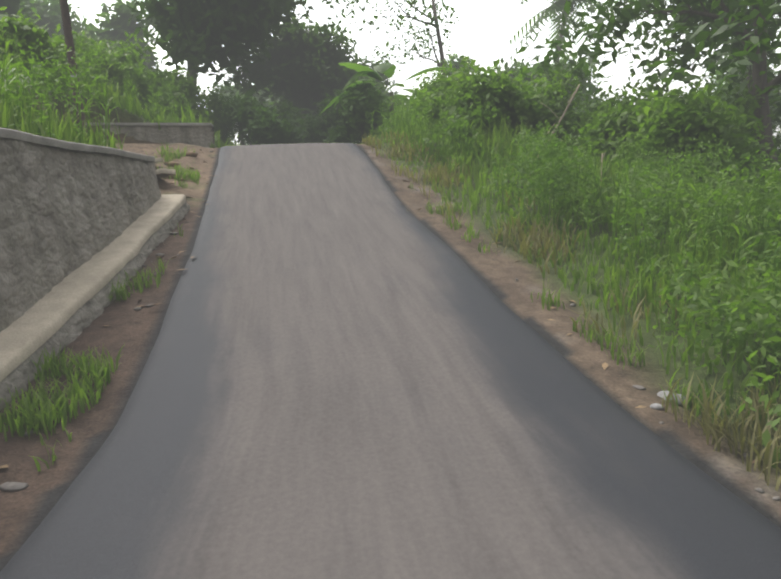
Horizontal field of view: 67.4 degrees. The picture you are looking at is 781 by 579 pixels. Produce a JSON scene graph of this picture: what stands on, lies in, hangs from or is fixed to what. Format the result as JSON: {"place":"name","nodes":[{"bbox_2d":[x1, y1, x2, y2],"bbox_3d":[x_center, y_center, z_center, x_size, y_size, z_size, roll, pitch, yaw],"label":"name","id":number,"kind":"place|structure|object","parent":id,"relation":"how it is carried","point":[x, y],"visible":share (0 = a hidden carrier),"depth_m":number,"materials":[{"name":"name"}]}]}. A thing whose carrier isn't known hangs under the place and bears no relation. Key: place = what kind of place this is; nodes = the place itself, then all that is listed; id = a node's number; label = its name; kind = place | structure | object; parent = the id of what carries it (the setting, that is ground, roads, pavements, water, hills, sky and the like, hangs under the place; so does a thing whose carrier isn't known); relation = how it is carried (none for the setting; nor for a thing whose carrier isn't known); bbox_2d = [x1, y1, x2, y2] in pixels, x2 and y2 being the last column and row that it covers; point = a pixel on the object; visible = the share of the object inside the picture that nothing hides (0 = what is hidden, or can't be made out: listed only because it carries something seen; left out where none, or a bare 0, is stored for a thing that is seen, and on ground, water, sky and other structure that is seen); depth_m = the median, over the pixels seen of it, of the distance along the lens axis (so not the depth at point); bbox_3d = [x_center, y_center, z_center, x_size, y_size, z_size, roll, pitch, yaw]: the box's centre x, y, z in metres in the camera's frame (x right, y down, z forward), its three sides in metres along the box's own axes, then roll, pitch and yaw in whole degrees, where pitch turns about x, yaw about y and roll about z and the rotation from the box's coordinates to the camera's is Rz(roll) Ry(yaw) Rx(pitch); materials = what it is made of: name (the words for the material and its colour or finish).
{"place":"outdoors","nodes":[
{"label":"outdoors","id":0,"kind":"place"},
{"bbox_2d":[0,47,239,152],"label":"hill grass","id":1,"kind":"structure","parent":0,"point":[65,133],"depth_m":7.42,"materials":[{"name":"green plant"}]},
{"bbox_2d":[0,143,780,578],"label":"road asphalt","id":2,"kind":"structure","parent":0,"point":[354,367],"depth_m":2.88,"materials":[{"name":"grey asphalt"}]},
{"bbox_2d":[0,86,780,571],"bbox_3d":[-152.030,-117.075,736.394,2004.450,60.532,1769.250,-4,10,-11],"label":"dirt ground","id":3,"kind":"structure","parent":0,"point":[114,326],"depth_m":4.08,"materials":[{"name":"soil"}]},
{"bbox_2d":[0,0,37,21],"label":"tree","id":4,"kind":"object","parent":3,"relation":"on","point":[13,8],"visible":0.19,"depth_m":26.81,"materials":[{"name":"green plant"}]},
{"bbox_2d":[0,7,86,91],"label":"shrub","id":5,"kind":"object","parent":3,"relation":"on","point":[26,29],"visible":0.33,"depth_m":11.85,"materials":[{"name":"green plant"}]},
{"bbox_2d":[19,0,94,38],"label":"tree","id":6,"kind":"object","parent":3,"relation":"on","point":[50,14],"visible":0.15,"depth_m":39.38,"materials":[{"name":"green plant"}]},
{"bbox_2d":[38,23,105,85],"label":"shrub","id":7,"kind":"object","parent":3,"relation":"on","point":[77,38],"visible":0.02,"depth_m":15.35,"materials":[{"name":"green plant"}]},
{"bbox_2d":[59,0,85,128],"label":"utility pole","id":8,"kind":"object","parent":3,"relation":"on","point":[66,22],"visible":0.46,"depth_m":10.06,"materials":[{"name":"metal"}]},
{"bbox_2d":[0,128,161,331],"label":"retaining wall","id":9,"kind":"structure","parent":3,"relation":"on","point":[64,212],"depth_m":4.82,"materials":[{"name":"stone"}]},
{"bbox_2d":[0,194,189,409],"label":"concrete ledge","id":10,"kind":"object","parent":3,"relation":"on","point":[68,309],"visible":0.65,"depth_m":4.51,"materials":[{"name":"concrete"}]},
{"bbox_2d":[0,140,214,471],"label":"grass verge tufts","id":11,"kind":"object","parent":3,"relation":"on","point":[45,416],"visible":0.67,"depth_m":3.37,"materials":[{"name":"green plant"}]},
{"bbox_2d":[0,27,220,123],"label":"hill bushes","id":12,"kind":"object","parent":3,"relation":"on","point":[66,80],"depth_m":7.59,"materials":[{"name":"green plant"}]},
{"bbox_2d":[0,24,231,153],"bbox_3d":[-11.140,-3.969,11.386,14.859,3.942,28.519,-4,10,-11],"label":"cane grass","id":13,"kind":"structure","parent":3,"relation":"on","point":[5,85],"depth_m":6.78,"materials":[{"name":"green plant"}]},
{"bbox_2d":[1,80,236,143],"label":"weeds","id":14,"kind":"object","parent":3,"relation":"on","point":[42,119],"depth_m":6.09,"materials":[{"name":"green plant"}]},
{"bbox_2d":[80,38,158,97],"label":"shrub","id":15,"kind":"object","parent":3,"relation":"on","point":[128,58],"visible":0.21,"depth_m":16.37,"materials":[{"name":"green plant"}]},
{"bbox_2d":[77,0,168,74],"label":"tree","id":16,"kind":"object","parent":3,"relation":"on","point":[117,25],"visible":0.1,"depth_m":38.60,"materials":[{"name":"green plant"}]},
{"bbox_2d":[94,31,179,109],"bbox_3d":[-8.431,-6.737,19.139,3.675,3.083,2.266,5,12,36],"label":"shrub","id":17,"kind":"object","parent":3,"relation":"on","point":[132,46],"visible":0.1,"depth_m":18.70,"materials":[{"name":"green plant"}]},
{"bbox_2d":[73,122,214,147],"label":"retaining wall","id":18,"kind":"structure","parent":3,"relation":"on","point":[201,134],"depth_m":12.05,"materials":[{"name":"concrete"}]},
{"bbox_2d":[154,157,175,177],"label":"stones","id":19,"kind":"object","parent":3,"relation":"on","point":[163,172],"depth_m":8.77,"materials":[{"name":"stone"}]},
{"bbox_2d":[140,66,213,122],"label":"shrub","id":20,"kind":"object","parent":3,"relation":"on","point":[194,96],"visible":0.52,"depth_m":18.64,"materials":[{"name":"green plant"}]},
{"bbox_2d":[180,84,240,143],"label":"shrub","id":21,"kind":"object","parent":3,"relation":"on","point":[222,123],"visible":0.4,"depth_m":20.78,"materials":[{"name":"green plant"}]},
{"bbox_2d":[128,0,313,101],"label":"tree","id":22,"kind":"object","parent":3,"relation":"on","point":[196,34],"visible":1,"depth_m":20.82,"materials":[{"name":"green plant"}]},
{"bbox_2d":[209,86,270,144],"bbox_3d":[-5.502,-6.231,22.319,1.577,2.843,3.615,4,12,33],"label":"banana","id":23,"kind":"object","parent":3,"relation":"on","point":[250,92],"visible":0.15,"depth_m":22.22,"materials":[{"name":"green plant"}]},
{"bbox_2d":[211,83,296,142],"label":"bush","id":24,"kind":"object","parent":3,"relation":"on","point":[228,92],"visible":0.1,"depth_m":40.01,"materials":[{"name":"green plant"}]},
{"bbox_2d":[218,92,308,144],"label":"shrub","id":25,"kind":"object","parent":3,"relation":"on","point":[261,124],"visible":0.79,"depth_m":19.41,"materials":[{"name":"green plant"}]},
{"bbox_2d":[236,108,313,140],"bbox_3d":[-4.759,-6.412,24.950,3.586,2.522,3.550,-4,10,-11],"label":"banana","id":26,"kind":"object","parent":3,"relation":"on","point":[301,109],"visible":0.1,"depth_m":24.33,"materials":[{"name":"green plant"}]},
{"bbox_2d":[245,99,314,144],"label":"shrub","id":27,"kind":"object","parent":3,"relation":"on","point":[283,107],"visible":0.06,"depth_m":22.64,"materials":[{"name":"green plant"}]},
{"bbox_2d":[250,16,375,117],"bbox_3d":[-3.751,-9.346,28.548,5.778,7.094,6.841,-4,10,-11],"label":"crest tree","id":28,"kind":"object","parent":3,"relation":"on","point":[312,71],"visible":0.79,"depth_m":26.42,"materials":[{"name":"green plant"}]},
{"bbox_2d":[298,89,354,142],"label":"shrub","id":29,"kind":"object","parent":3,"relation":"on","point":[320,130],"visible":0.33,"depth_m":21.13,"materials":[{"name":"green plant"}]},
{"bbox_2d":[320,78,396,143],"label":"shrub","id":30,"kind":"object","parent":3,"relation":"on","point":[346,132],"visible":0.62,"depth_m":17.85,"materials":[{"name":"green plant"}]},
{"bbox_2d":[315,83,412,127],"bbox_3d":[-1.148,-6.340,22.247,3.937,2.874,3.315,-8,12,-30],"label":"banana","id":31,"kind":"object","parent":3,"relation":"on","point":[387,90],"visible":0.19,"depth_m":22.08,"materials":[{"name":"green plant"}]},
{"bbox_2d":[351,55,399,116],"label":"bush","id":32,"kind":"object","parent":3,"relation":"on","point":[364,62],"visible":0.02,"depth_m":33.92,"materials":[{"name":"green plant"}]},
{"bbox_2d":[0,146,757,467],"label":"fallen leaves","id":33,"kind":"object","parent":3,"relation":"on","point":[604,365],"visible":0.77,"depth_m":4.70,"materials":[{"name":"brown plant"}]},
{"bbox_2d":[319,62,448,128],"bbox_3d":[-0.134,-5.558,18.065,4.117,2.678,1.646,-4,10,-11],"label":"banana","id":34,"kind":"object","parent":3,"relation":"on","point":[388,70],"visible":0.62,"depth_m":17.85,"materials":[{"name":"green plant"}]},
{"bbox_2d":[317,0,458,78],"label":"bare tree","id":35,"kind":"object","parent":3,"relation":"on","point":[434,6],"visible":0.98,"depth_m":23.93,"materials":[{"name":"grey plant"}]},
{"bbox_2d":[0,134,780,500],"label":"verge stones","id":36,"kind":"object","parent":3,"relation":"on","point":[12,486],"visible":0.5,"depth_m":3.28,"materials":[{"name":"stone"}]},
{"bbox_2d":[389,94,407,110],"bbox_3d":[0.893,-5.594,20.757,2.971,2.331,2.289,-8,12,-31],"label":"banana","id":37,"kind":"object","parent":3,"relation":"on","point":[399,96],"visible":0.04,"depth_m":19.78,"materials":[{"name":"green plant"}]},
{"bbox_2d":[377,70,445,132],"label":"bush","id":38,"kind":"object","parent":3,"relation":"on","point":[410,99],"visible":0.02,"depth_m":16.16,"materials":[{"name":"green plant"}]},
{"bbox_2d":[411,47,483,131],"bbox_3d":[1.342,-4.207,13.297,1.962,2.393,2.617,4,12,33],"label":"bush","id":39,"kind":"object","parent":3,"relation":"on","point":[429,88],"visible":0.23,"depth_m":13.00,"materials":[{"name":"green plant"}]},
{"bbox_2d":[431,52,488,80],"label":"bush","id":40,"kind":"object","parent":3,"relation":"on","point":[453,58],"depth_m":40.52,"materials":[{"name":"green plant"}]},
{"bbox_2d":[434,59,563,149],"bbox_3d":[1.993,-3.422,11.584,2.443,2.091,2.456,-4,10,-11],"label":"bush","id":41,"kind":"object","parent":3,"relation":"on","point":[491,87],"visible":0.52,"depth_m":10.94,"materials":[{"name":"green plant"}]},
{"bbox_2d":[498,57,532,87],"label":"bush","id":42,"kind":"object","parent":3,"relation":"on","point":[516,64],"depth_m":32.20,"materials":[{"name":"green plant"}]},
{"bbox_2d":[504,80,542,107],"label":"bush","id":43,"kind":"object","parent":3,"relation":"on","point":[520,88],"depth_m":15.12,"materials":[{"name":"green plant"}]},
{"bbox_2d":[367,110,730,316],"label":"bank weeds","id":44,"kind":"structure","parent":3,"relation":"on","point":[703,218],"depth_m":6.62,"materials":[{"name":"green plant"}]},
{"bbox_2d":[523,84,579,171],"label":"bare branch","id":45,"kind":"object","parent":3,"relation":"on","point":[567,107],"visible":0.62,"depth_m":9.27,"materials":[{"name":"brown wood"}]},
{"bbox_2d":[506,66,597,145],"bbox_3d":[3.417,-3.433,12.053,2.632,2.204,2.597,3,11,29],"label":"bush","id":46,"kind":"object","parent":3,"relation":"on","point":[570,116],"visible":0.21,"depth_m":11.54,"materials":[{"name":"green plant"}]},
{"bbox_2d":[344,77,780,446],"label":"bank bushes","id":47,"kind":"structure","parent":3,"relation":"on","point":[763,317],"depth_m":5.43,"materials":[{"name":"green plant"}]},
{"bbox_2d":[356,107,780,468],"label":"bank grass","id":48,"kind":"structure","parent":3,"relation":"on","point":[474,199],"depth_m":5.65,"materials":[{"name":"green plant"}]},
{"bbox_2d":[362,126,780,490],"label":"dry verge grass","id":49,"kind":"structure","parent":3,"relation":"on","point":[718,431],"depth_m":4.21,"materials":[{"name":"plant"}]},
{"bbox_2d":[514,51,630,120],"bbox_3d":[8.110,-6.797,25.725,7.140,7.042,5.848,-10,13,-37],"label":"bush","id":50,"kind":"object","parent":3,"relation":"on","point":[589,85],"visible":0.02,"depth_m":25.07,"materials":[{"name":"green plant"}]},
{"bbox_2d":[504,0,641,73],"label":"coconut palm","id":51,"kind":"object","parent":3,"relation":"on","point":[557,6],"visible":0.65,"depth_m":34.16,"materials":[{"name":"green plant"}]},
{"bbox_2d":[367,93,780,372],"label":"cane grass","id":52,"kind":"structure","parent":3,"relation":"on","point":[744,231],"depth_m":5.67,"materials":[{"name":"green plant"}]},
{"bbox_2d":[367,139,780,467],"bbox_3d":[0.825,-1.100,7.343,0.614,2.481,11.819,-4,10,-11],"label":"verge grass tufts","id":53,"kind":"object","parent":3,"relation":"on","point":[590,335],"visible":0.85,"depth_m":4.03,"materials":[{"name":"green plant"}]},
{"bbox_2d":[600,151,605,186],"bbox_3d":[2.914,-1.532,8.067,0.088,0.721,0.029,-1,10,7],"label":"wooden stake","id":54,"kind":"object","parent":3,"relation":"on","point":[602,156],"visible":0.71,"depth_m":8.02,"materials":[{"name":"brown wood"}]},
{"bbox_2d":[565,72,677,166],"bbox_3d":[4.301,-2.858,10.884,2.582,2.399,2.726,-4,10,-11],"label":"bush","id":55,"kind":"object","parent":3,"relation":"on","point":[621,110],"visible":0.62,"depth_m":10.27,"materials":[{"name":"green plant"}]},
{"bbox_2d":[493,0,780,198],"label":"tree","id":56,"kind":"object","parent":3,"relation":"on","point":[724,20],"visible":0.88,"depth_m":11.03,"materials":[{"name":"green plant"}]},
{"bbox_2d":[575,87,706,132],"bbox_3d":[5.779,-3.180,13.047,3.200,2.669,2.554,6,13,40],"label":"bush","id":57,"kind":"object","parent":3,"relation":"on","point":[598,103],"depth_m":13.07,"materials":[{"name":"green plant"}]},
{"bbox_2d":[603,81,763,209],"bbox_3d":[4.286,-1.841,8.936,2.641,2.486,2.928,-4,10,-11],"label":"bush","id":58,"kind":"object","parent":3,"relation":"on","point":[664,117],"visible":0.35,"depth_m":8.65,"materials":[{"name":"green plant"}]},
{"bbox_2d":[647,94,780,214],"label":"bush","id":59,"kind":"object","parent":3,"relation":"on","point":[742,144],"visible":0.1,"depth_m":8.88,"materials":[{"name":"green plant"}]},
{"bbox_2d":[675,67,780,169],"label":"bush","id":60,"kind":"object","parent":3,"relation":"on","point":[750,106],"visible":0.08,"depth_m":11.35,"materials":[{"name":"green plant"}]},
{"bbox_2d":[680,37,780,142],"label":"bush","id":61,"kind":"object","parent":3,"relation":"on","point":[718,72],"depth_m":23.94,"materials":[{"name":"green plant"}]},
{"bbox_2d":[49,0,780,168],"label":"sky","id":62,"kind":"structure","parent":0,"point":[484,30],"materials":[{"name":"white"}]}
]}

